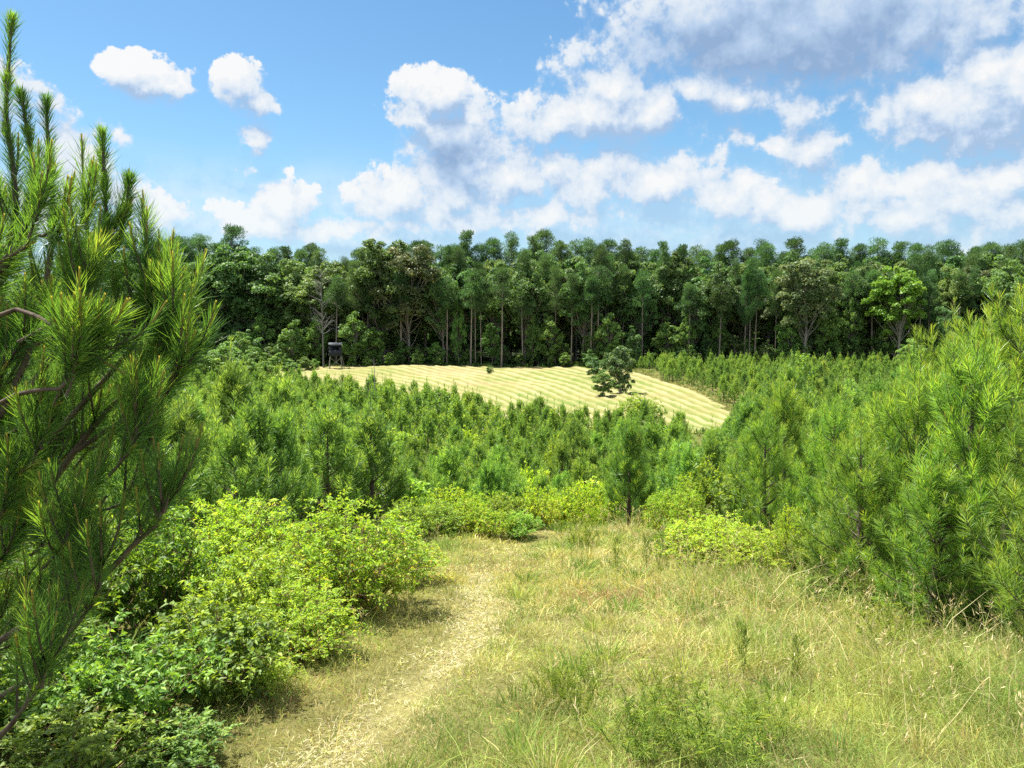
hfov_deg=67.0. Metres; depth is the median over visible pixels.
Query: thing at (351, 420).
young pine
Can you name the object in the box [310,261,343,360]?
forest tree
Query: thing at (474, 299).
tall pine
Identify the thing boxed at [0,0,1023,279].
sky
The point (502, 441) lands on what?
young pine
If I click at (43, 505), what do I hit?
young pine
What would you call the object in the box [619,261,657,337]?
forest tree
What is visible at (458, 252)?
tall pine
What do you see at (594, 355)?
edge shrub
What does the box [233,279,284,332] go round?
forest tree
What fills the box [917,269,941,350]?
tall pine
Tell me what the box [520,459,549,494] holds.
leafy sapling
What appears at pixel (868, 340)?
edge shrub
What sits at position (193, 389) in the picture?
young pine
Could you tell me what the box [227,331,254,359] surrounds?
tree
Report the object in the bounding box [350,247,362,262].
tall pine
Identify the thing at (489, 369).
field bush
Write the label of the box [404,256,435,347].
forest tree
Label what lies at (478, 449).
young pine
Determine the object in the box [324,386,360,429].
young pine
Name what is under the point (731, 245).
tall pine
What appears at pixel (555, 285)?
tall pine
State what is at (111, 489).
young pine
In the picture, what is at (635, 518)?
bramble bush
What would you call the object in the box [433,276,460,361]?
edge pine
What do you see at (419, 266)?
forest tree
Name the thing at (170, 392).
young pine
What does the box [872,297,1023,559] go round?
pine tree
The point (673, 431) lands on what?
young pine
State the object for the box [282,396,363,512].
young pine
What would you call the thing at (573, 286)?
edge pine
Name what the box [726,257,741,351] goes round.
tall pine
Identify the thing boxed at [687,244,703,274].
tall pine
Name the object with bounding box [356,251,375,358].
tall pine
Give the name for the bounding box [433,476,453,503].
young pine
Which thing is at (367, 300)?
edge pine
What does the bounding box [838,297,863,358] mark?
tree
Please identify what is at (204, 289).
forest tree
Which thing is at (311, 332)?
edge shrub
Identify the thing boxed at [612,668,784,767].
tall weed
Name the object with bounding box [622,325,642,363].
tree
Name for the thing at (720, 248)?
tall pine
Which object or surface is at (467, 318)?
forest tree
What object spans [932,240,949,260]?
tall pine
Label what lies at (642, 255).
tall pine
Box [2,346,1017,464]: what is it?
plantation
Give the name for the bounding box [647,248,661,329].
tall pine
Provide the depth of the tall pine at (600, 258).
131.01 m
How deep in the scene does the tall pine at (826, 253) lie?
138.25 m
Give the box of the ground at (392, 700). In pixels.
[0,332,1023,767]
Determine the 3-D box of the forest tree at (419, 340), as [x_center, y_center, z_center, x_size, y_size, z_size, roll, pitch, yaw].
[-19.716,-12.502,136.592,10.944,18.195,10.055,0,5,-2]
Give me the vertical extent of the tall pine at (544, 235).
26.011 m
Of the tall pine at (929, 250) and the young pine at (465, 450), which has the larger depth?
the tall pine at (929, 250)
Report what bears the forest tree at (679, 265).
on the ground at (392, 700)
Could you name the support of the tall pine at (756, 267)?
on the ground at (392, 700)
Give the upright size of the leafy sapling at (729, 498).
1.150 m
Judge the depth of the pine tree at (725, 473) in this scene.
14.73 m
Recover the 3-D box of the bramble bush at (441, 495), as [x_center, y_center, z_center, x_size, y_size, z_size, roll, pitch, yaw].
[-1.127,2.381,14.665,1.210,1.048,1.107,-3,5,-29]
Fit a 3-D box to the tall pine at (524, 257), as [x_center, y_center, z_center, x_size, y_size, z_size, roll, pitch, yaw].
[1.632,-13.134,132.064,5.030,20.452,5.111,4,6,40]
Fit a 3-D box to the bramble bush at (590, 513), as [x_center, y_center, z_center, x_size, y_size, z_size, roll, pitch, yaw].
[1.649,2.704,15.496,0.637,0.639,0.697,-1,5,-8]
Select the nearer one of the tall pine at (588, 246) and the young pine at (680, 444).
the young pine at (680, 444)
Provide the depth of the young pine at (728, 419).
34.45 m
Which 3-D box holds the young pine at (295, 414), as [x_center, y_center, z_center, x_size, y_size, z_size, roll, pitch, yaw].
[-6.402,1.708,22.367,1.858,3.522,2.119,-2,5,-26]
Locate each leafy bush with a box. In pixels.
[0,501,179,646]
[83,502,242,634]
[173,534,328,647]
[177,484,311,597]
[212,658,306,710]
[234,577,372,666]
[249,486,451,616]
[347,536,459,591]
[638,475,717,534]
[646,508,761,570]
[655,517,698,559]
[707,521,797,581]
[762,501,818,578]
[764,512,882,585]
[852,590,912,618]
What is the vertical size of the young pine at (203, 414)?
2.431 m
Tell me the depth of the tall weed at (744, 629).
5.15 m
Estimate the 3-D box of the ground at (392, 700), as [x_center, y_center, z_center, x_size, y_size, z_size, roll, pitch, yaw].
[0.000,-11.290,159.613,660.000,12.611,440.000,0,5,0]
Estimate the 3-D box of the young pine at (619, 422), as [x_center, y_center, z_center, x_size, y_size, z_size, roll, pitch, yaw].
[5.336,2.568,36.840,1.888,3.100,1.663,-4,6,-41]
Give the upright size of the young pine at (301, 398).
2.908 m
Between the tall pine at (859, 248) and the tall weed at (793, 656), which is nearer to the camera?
the tall weed at (793, 656)
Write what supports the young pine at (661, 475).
on the ground at (392, 700)
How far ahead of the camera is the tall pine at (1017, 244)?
147.32 m
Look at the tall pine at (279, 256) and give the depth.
148.44 m
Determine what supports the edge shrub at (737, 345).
on the ground at (392, 700)
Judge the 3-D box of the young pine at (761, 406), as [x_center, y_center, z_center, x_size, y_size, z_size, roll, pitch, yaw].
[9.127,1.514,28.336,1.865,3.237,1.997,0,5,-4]
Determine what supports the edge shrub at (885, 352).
on the ground at (392, 700)
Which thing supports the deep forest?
on the ground at (392, 700)
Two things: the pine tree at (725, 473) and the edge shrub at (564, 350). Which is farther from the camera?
the edge shrub at (564, 350)
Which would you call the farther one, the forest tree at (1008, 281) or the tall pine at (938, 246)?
the tall pine at (938, 246)
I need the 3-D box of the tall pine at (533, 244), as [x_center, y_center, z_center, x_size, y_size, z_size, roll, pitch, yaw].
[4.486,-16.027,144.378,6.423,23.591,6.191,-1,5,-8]
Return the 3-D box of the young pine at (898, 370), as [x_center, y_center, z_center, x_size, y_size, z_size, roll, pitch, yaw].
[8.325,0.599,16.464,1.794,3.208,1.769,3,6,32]
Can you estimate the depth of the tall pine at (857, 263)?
133.88 m
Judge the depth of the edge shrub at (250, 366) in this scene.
87.91 m
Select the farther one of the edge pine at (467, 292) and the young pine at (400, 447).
the edge pine at (467, 292)
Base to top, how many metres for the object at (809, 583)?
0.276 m
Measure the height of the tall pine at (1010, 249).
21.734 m
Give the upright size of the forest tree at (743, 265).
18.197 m
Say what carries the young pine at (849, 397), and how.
on the ground at (392, 700)
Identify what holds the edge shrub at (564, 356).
on the ground at (392, 700)
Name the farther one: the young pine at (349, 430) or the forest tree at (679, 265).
the forest tree at (679, 265)
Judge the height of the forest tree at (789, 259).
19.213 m
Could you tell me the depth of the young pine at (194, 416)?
13.31 m
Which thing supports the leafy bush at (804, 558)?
on the ground at (392, 700)
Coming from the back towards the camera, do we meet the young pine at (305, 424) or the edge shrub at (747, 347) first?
the edge shrub at (747, 347)
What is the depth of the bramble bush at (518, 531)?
13.13 m
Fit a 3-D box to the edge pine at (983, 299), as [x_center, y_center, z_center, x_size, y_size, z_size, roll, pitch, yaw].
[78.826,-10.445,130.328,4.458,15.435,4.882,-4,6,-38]
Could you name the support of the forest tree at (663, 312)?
on the ground at (392, 700)
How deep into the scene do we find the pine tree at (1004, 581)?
5.38 m
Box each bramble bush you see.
[377,494,435,538]
[411,497,466,535]
[420,482,478,522]
[431,492,494,534]
[457,484,507,530]
[466,505,517,538]
[477,490,541,529]
[493,508,544,540]
[510,480,567,528]
[533,488,586,527]
[555,478,613,524]
[578,505,607,525]
[631,506,664,524]
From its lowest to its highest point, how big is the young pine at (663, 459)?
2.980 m
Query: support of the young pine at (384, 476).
on the ground at (392, 700)
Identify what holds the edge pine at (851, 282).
on the ground at (392, 700)
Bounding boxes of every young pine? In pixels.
[0,371,82,549]
[4,336,38,399]
[43,369,153,553]
[75,358,118,459]
[80,345,120,416]
[96,405,210,557]
[137,387,231,558]
[153,362,202,416]
[163,374,221,425]
[165,378,218,492]
[169,374,224,456]
[174,393,256,533]
[178,377,207,404]
[184,392,292,537]
[201,378,302,539]
[202,336,285,468]
[204,379,231,408]
[221,365,271,425]
[248,389,323,531]
[261,361,310,424]
[274,384,309,429]
[277,384,369,525]
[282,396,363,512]
[284,402,300,458]
[284,407,331,485]
[284,417,332,518]
[288,377,315,418]
[291,385,309,417]
[309,386,347,421]
[315,407,373,515]
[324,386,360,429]
[329,383,417,523]
[329,403,409,523]
[340,393,354,425]
[342,416,356,444]
[347,400,366,427]
[361,431,417,502]
[362,390,391,430]
[367,420,415,513]
[393,432,405,464]
[395,425,418,454]
[401,432,427,469]
[402,442,424,506]
[414,464,435,506]
[415,431,478,509]
[418,436,442,475]
[419,446,437,475]
[419,459,434,502]
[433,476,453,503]
[444,418,472,452]
[449,433,467,456]
[453,463,470,492]
[456,428,502,486]
[456,436,475,479]
[457,438,473,478]
[465,451,513,508]
[467,427,535,498]
[476,455,520,507]
[477,421,511,468]
[498,429,514,469]
[504,434,534,465]
[507,462,534,505]
[511,431,543,470]
[512,442,537,477]
[523,461,557,517]
[529,451,546,474]
[541,425,571,469]
[543,429,573,496]
[544,465,565,495]
[550,404,598,470]
[558,447,601,508]
[558,448,602,510]
[561,465,571,481]
[564,436,603,486]
[568,417,598,451]
[572,429,601,459]
[588,467,626,524]
[590,421,615,470]
[593,445,613,485]
[594,452,610,474]
[603,407,628,455]
[610,452,655,516]
[612,409,645,455]
[622,488,646,522]
[638,409,668,483]
[642,435,675,504]
[644,442,667,483]
[646,427,711,491]
[649,436,699,508]
[657,426,722,510]
[660,410,693,449]
[665,419,691,448]
[668,405,694,442]
[692,415,731,478]
[697,421,730,469]
[697,429,728,487]
[717,389,759,457]
[718,411,734,440]
[726,386,750,439]
[731,420,755,469]
[734,405,786,499]
[735,382,782,432]
[740,390,770,423]
[772,349,828,418]
[782,390,831,492]
[791,376,825,428]
[800,384,877,505]
[820,368,853,417]
[825,366,870,408]
[829,375,860,426]
[830,377,865,413]
[854,397,868,459]
[861,370,886,408]
[865,339,921,439]
[905,334,958,444]
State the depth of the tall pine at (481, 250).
142.93 m
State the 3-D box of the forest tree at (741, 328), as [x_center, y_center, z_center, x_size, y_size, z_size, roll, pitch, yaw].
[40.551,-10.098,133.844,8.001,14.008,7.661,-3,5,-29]
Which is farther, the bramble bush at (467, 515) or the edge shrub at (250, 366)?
the edge shrub at (250, 366)
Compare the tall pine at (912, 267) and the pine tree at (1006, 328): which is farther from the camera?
the tall pine at (912, 267)
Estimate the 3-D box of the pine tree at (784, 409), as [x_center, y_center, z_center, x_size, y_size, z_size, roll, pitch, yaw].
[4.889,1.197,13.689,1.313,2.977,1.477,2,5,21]
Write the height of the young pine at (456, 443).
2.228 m
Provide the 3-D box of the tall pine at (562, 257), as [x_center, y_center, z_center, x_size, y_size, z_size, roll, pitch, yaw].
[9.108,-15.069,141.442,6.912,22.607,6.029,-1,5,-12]
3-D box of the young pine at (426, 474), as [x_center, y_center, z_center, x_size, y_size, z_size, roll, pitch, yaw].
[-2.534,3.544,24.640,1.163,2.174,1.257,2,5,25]
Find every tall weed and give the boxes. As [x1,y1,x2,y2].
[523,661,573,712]
[551,649,615,714]
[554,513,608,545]
[571,679,713,765]
[611,534,623,568]
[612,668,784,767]
[632,657,699,728]
[641,531,655,569]
[650,528,665,566]
[713,679,813,747]
[730,612,755,677]
[783,629,808,686]
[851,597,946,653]
[852,573,874,622]
[944,650,969,693]
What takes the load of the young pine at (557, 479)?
on the ground at (392, 700)
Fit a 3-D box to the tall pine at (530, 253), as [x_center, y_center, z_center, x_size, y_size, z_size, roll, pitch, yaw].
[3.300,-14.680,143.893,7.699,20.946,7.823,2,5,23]
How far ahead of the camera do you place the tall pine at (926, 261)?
147.81 m
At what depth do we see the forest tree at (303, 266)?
136.80 m
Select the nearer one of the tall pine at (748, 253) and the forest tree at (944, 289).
the forest tree at (944, 289)
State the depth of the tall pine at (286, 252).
147.21 m
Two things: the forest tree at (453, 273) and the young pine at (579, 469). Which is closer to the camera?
the young pine at (579, 469)
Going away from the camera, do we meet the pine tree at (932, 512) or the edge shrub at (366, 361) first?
the pine tree at (932, 512)
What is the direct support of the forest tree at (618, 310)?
on the ground at (392, 700)
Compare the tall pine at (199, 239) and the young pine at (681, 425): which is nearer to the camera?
the young pine at (681, 425)
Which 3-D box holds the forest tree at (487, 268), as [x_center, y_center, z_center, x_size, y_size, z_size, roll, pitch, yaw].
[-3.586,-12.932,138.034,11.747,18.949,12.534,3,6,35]
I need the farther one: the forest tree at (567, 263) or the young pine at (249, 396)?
the forest tree at (567, 263)
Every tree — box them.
[0,6,230,739]
[92,250,139,340]
[101,256,143,339]
[112,277,140,352]
[164,260,218,345]
[182,253,240,344]
[190,244,270,334]
[213,251,289,343]
[216,259,254,336]
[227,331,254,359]
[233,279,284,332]
[262,260,316,359]
[264,258,302,331]
[273,319,310,365]
[280,265,343,356]
[281,259,312,343]
[307,261,357,358]
[308,269,336,367]
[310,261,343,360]
[323,268,348,357]
[338,310,379,365]
[339,271,368,343]
[348,239,433,362]
[369,244,443,363]
[375,268,424,356]
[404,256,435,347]
[413,263,441,359]
[421,267,463,360]
[437,263,468,361]
[438,257,493,353]
[450,299,466,361]
[451,268,496,350]
[471,259,514,360]
[473,267,517,362]
[489,261,515,344]
[501,259,550,363]
[507,258,549,353]
[522,250,569,358]
[523,314,540,364]
[537,276,576,360]
[547,258,597,359]
[548,255,600,359]
[559,261,613,363]
[584,253,631,358]
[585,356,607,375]
[592,265,640,344]
[599,345,636,392]
[600,414,658,524]
[615,251,660,350]
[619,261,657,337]
[619,277,660,361]
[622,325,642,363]
[646,264,698,346]
[651,265,680,345]
[654,251,703,340]
[670,282,712,352]
[678,314,696,352]
[684,256,740,358]
[693,261,739,357]
[707,432,769,521]
[721,266,740,355]
[725,400,805,542]
[726,285,771,351]
[735,263,764,340]
[748,274,784,351]
[753,263,786,349]
[753,370,822,521]
[758,256,816,357]
[772,258,844,354]
[775,385,862,539]
[786,250,819,340]
[789,422,919,595]
[812,265,858,345]
[815,253,854,359]
[817,392,918,572]
[835,343,977,599]
[837,279,875,347]
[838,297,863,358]
[839,266,877,335]
[854,449,997,629]
[859,360,932,530]
[860,261,890,343]
[861,266,927,357]
[862,257,894,349]
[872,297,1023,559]
[882,260,929,354]
[894,316,1023,620]
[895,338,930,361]
[906,269,947,344]
[909,269,1023,572]
[915,261,948,341]
[928,266,978,324]
[932,306,969,354]
[937,255,973,336]
[950,265,1014,333]
[953,398,1023,647]
[959,361,1023,492]
[967,251,1022,324]
[972,254,1023,339]
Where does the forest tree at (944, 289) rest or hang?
on the ground at (392, 700)
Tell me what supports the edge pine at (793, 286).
on the ground at (392, 700)
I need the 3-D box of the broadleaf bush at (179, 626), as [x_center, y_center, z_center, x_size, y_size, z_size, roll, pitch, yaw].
[-1.848,1.626,4.768,1.006,0.723,1.144,-4,6,-38]
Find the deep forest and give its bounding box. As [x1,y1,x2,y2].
[0,252,968,356]
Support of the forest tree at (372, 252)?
on the ground at (392, 700)
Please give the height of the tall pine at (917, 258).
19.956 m
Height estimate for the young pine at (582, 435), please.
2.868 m
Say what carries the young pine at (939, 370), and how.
on the ground at (392, 700)
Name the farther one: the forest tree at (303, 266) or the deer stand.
the forest tree at (303, 266)
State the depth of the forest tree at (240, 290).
133.62 m
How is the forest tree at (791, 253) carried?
on the ground at (392, 700)
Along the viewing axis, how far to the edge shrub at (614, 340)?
125.67 m
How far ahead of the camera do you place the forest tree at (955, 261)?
135.75 m
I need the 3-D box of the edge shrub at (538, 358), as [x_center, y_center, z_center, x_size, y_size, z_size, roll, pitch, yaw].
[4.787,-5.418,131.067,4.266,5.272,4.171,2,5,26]
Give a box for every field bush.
[486,366,493,372]
[591,369,620,395]
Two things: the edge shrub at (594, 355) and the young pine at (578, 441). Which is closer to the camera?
the young pine at (578, 441)
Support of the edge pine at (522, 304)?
on the ground at (392, 700)
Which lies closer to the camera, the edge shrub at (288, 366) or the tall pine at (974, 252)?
the edge shrub at (288, 366)
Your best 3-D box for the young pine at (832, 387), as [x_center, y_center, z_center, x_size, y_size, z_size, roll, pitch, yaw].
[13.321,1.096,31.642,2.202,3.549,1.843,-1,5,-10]
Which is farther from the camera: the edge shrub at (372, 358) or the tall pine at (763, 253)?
the tall pine at (763, 253)
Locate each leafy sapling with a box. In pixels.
[263,486,324,516]
[375,493,422,518]
[382,381,406,425]
[411,405,438,428]
[422,388,466,416]
[447,423,480,460]
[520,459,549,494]
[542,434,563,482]
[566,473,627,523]
[618,392,656,418]
[636,397,669,422]
[674,453,729,517]
[714,467,769,525]
[778,351,816,388]
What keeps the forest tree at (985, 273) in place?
on the ground at (392, 700)
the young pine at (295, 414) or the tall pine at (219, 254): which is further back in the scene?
the tall pine at (219, 254)
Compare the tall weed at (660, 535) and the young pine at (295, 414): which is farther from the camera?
the young pine at (295, 414)
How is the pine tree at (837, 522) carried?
on the ground at (392, 700)
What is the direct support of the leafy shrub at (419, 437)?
on the ground at (392, 700)
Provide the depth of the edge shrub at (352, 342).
130.69 m
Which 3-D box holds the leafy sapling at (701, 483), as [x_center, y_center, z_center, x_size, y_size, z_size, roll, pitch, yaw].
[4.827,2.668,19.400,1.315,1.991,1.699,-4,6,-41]
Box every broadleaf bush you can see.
[0,615,139,746]
[0,688,180,767]
[22,604,235,742]
[110,705,243,767]
[130,591,304,710]
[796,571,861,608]
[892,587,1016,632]
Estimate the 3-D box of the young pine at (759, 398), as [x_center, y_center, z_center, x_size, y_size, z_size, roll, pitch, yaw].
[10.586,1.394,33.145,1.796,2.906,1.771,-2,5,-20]
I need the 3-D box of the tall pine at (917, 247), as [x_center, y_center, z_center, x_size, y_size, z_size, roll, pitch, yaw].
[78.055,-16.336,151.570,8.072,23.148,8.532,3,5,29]
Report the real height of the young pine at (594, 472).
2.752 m
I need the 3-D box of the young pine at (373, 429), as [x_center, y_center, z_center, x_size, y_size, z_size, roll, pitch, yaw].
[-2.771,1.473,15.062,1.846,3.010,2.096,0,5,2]
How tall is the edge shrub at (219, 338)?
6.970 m
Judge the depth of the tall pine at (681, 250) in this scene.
136.19 m
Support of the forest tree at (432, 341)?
on the ground at (392, 700)
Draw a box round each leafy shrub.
[368,465,435,521]
[380,427,414,449]
[408,428,431,454]
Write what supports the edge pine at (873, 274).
on the ground at (392, 700)
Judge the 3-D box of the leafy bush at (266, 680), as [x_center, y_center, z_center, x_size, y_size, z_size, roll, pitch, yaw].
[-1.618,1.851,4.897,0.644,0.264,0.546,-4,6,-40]
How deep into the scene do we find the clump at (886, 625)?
5.75 m
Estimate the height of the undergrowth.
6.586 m
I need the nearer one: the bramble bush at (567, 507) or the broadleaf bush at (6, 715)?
the broadleaf bush at (6, 715)
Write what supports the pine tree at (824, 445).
on the ground at (392, 700)
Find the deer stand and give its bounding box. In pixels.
[328,343,344,368]
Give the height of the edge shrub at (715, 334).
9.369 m
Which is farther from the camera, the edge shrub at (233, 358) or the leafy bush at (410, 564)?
the edge shrub at (233, 358)
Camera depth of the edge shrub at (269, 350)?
126.54 m
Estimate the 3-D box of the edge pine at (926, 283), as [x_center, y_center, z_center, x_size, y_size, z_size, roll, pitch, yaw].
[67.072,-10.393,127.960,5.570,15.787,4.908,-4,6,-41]
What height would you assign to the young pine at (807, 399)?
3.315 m
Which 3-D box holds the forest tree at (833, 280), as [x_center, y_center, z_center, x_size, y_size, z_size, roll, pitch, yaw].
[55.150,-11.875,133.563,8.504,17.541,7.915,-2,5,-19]
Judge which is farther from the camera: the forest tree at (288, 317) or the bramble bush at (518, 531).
the forest tree at (288, 317)
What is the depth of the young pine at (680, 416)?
34.88 m
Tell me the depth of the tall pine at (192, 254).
143.74 m
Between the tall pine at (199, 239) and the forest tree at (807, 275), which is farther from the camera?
the tall pine at (199, 239)
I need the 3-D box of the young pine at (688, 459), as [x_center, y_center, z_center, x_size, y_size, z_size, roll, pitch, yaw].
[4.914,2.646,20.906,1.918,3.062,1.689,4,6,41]
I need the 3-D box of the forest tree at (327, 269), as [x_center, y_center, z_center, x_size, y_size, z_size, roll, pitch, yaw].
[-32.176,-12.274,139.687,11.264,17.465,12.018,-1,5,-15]
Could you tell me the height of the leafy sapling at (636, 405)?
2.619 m
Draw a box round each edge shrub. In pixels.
[185,321,218,352]
[187,350,224,378]
[198,352,228,374]
[208,327,227,353]
[209,341,255,367]
[222,357,242,369]
[227,330,236,350]
[236,329,263,360]
[236,358,255,383]
[242,346,268,365]
[248,314,276,356]
[256,361,277,376]
[260,342,279,363]
[265,352,288,369]
[276,346,301,359]
[282,358,302,373]
[297,357,315,369]
[304,315,329,363]
[308,359,319,367]
[331,353,346,362]
[344,340,358,363]
[359,327,385,364]
[362,348,374,364]
[362,357,372,366]
[384,352,396,365]
[392,353,400,364]
[394,341,413,364]
[409,344,426,362]
[410,349,425,364]
[425,342,448,362]
[432,357,442,364]
[447,353,455,362]
[459,348,469,363]
[468,348,478,361]
[478,323,500,364]
[499,349,511,362]
[511,350,525,364]
[527,340,547,364]
[535,316,568,364]
[556,343,572,364]
[559,352,571,366]
[580,331,603,359]
[580,350,599,366]
[581,334,600,360]
[594,312,631,358]
[650,322,681,357]
[674,346,688,359]
[686,345,698,359]
[697,330,716,360]
[706,314,729,356]
[725,334,747,358]
[741,339,758,358]
[758,340,778,360]
[773,312,804,361]
[791,336,815,358]
[801,304,845,357]
[841,337,866,360]
[850,327,879,364]
[867,335,889,363]
[875,311,904,356]
[895,332,917,358]
[907,325,933,353]
[925,333,940,352]
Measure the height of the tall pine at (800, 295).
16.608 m
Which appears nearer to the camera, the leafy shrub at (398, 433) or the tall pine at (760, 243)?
the leafy shrub at (398, 433)
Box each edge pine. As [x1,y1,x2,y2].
[322,273,349,361]
[357,285,375,356]
[388,271,414,363]
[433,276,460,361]
[455,271,485,364]
[486,265,515,366]
[510,288,531,365]
[559,272,581,362]
[577,274,606,347]
[588,263,614,360]
[631,269,659,361]
[674,283,703,348]
[705,283,736,357]
[747,268,770,353]
[772,278,803,343]
[774,285,795,360]
[840,269,868,336]
[862,269,885,354]
[877,270,907,358]
[905,275,933,342]
[949,271,974,316]
[971,276,992,331]
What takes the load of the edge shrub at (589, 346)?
on the ground at (392, 700)
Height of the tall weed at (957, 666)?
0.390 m
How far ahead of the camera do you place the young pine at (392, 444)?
20.67 m
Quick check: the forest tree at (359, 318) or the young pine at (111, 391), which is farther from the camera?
the forest tree at (359, 318)
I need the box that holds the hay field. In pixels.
[268,365,732,432]
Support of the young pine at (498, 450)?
on the ground at (392, 700)
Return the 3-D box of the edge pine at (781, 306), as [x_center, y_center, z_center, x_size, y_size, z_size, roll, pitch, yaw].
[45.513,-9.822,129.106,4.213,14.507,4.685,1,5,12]
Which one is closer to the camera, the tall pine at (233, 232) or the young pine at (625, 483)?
the young pine at (625, 483)
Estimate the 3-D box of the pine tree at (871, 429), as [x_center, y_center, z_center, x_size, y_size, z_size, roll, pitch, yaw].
[4.099,1.198,8.752,1.318,2.283,1.184,-5,7,-44]
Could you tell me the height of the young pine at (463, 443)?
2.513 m
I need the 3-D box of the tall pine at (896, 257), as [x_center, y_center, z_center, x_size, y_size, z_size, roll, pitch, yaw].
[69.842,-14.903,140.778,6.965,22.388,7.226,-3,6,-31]
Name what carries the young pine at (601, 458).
on the ground at (392, 700)
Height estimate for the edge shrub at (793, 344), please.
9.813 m
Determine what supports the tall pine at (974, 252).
on the ground at (392, 700)
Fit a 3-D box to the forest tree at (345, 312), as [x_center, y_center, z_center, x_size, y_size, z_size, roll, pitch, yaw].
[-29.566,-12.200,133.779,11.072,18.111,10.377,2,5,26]
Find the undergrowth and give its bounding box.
[0,355,1023,767]
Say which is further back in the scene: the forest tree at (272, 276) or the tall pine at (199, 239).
the tall pine at (199, 239)
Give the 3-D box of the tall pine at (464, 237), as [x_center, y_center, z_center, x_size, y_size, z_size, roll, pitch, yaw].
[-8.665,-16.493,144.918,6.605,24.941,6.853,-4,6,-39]
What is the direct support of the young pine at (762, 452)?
on the ground at (392, 700)
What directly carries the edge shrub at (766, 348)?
on the ground at (392, 700)
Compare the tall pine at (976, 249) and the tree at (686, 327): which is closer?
the tree at (686, 327)
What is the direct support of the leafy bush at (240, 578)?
on the ground at (392, 700)
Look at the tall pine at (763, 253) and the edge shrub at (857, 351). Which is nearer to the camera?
the edge shrub at (857, 351)
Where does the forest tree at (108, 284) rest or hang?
on the ground at (392, 700)
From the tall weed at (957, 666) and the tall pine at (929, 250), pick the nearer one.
the tall weed at (957, 666)
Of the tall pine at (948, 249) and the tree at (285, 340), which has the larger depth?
the tall pine at (948, 249)
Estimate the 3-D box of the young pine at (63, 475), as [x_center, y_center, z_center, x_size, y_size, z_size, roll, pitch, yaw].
[-5.076,1.115,9.591,1.489,2.694,1.469,4,6,37]
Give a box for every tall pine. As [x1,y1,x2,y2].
[113,232,140,264]
[162,236,193,270]
[175,236,199,273]
[186,233,211,261]
[208,242,229,335]
[209,223,253,261]
[249,246,262,265]
[265,246,283,355]
[278,245,292,268]
[293,247,313,270]
[302,242,321,268]
[306,247,329,357]
[339,255,349,361]
[342,260,367,358]
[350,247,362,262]
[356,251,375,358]
[406,240,433,266]
[420,239,436,355]
[432,244,447,270]
[441,245,456,354]
[445,245,470,356]
[456,229,475,267]
[461,267,483,362]
[467,241,494,357]
[470,268,491,363]
[472,260,484,355]
[479,237,505,266]
[501,230,520,355]
[510,247,536,327]
[515,249,539,264]
[526,235,543,266]
[528,227,558,261]
[535,252,554,361]
[546,263,564,362]
[548,240,575,352]
[566,238,587,355]
[572,237,595,353]
[586,243,608,273]
[588,244,614,323]
[599,238,618,343]
[603,255,618,346]
[610,263,635,344]
[614,238,639,341]
[633,246,650,268]
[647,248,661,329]
[654,240,677,341]
[669,247,691,268]
[673,243,690,330]
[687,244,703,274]
[687,248,717,281]
[712,243,732,277]
[716,238,747,345]
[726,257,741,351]
[734,269,754,356]
[737,247,758,333]
[737,257,762,356]
[742,257,757,291]
[753,238,772,351]
[754,242,784,278]
[766,269,786,360]
[774,252,787,359]
[776,235,809,261]
[792,280,809,352]
[807,247,819,338]
[812,241,838,270]
[830,237,853,354]
[848,242,874,267]
[849,260,866,302]
[863,236,894,269]
[887,240,909,269]
[901,259,920,332]
[905,243,926,262]
[907,252,927,321]
[916,253,935,266]
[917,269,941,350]
[920,244,941,351]
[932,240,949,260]
[936,239,964,270]
[961,260,979,324]
[962,264,985,326]
[964,246,981,266]
[964,252,977,331]
[969,250,982,273]
[974,255,987,323]
[980,241,1005,267]
[986,280,1003,312]
[998,243,1023,276]
[1011,239,1023,262]
[1019,241,1023,275]
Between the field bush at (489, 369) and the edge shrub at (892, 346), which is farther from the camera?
the edge shrub at (892, 346)
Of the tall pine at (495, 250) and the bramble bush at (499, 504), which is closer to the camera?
the bramble bush at (499, 504)
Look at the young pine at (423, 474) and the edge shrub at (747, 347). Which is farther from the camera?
the edge shrub at (747, 347)
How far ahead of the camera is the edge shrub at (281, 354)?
126.62 m
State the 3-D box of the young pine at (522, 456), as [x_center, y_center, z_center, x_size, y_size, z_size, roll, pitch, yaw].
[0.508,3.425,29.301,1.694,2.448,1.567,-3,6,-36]
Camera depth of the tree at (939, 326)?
123.04 m
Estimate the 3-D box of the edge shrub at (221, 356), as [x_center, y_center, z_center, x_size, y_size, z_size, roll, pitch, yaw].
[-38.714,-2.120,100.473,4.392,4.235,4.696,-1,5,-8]
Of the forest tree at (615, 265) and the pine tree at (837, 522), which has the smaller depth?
the pine tree at (837, 522)
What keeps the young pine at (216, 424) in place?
on the ground at (392, 700)
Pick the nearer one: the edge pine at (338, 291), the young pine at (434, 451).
the young pine at (434, 451)
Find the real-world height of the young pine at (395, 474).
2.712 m
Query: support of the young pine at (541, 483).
on the ground at (392, 700)
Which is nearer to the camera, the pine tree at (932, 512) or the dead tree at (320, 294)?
the pine tree at (932, 512)
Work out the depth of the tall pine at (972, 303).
128.80 m
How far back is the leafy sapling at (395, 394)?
55.12 m

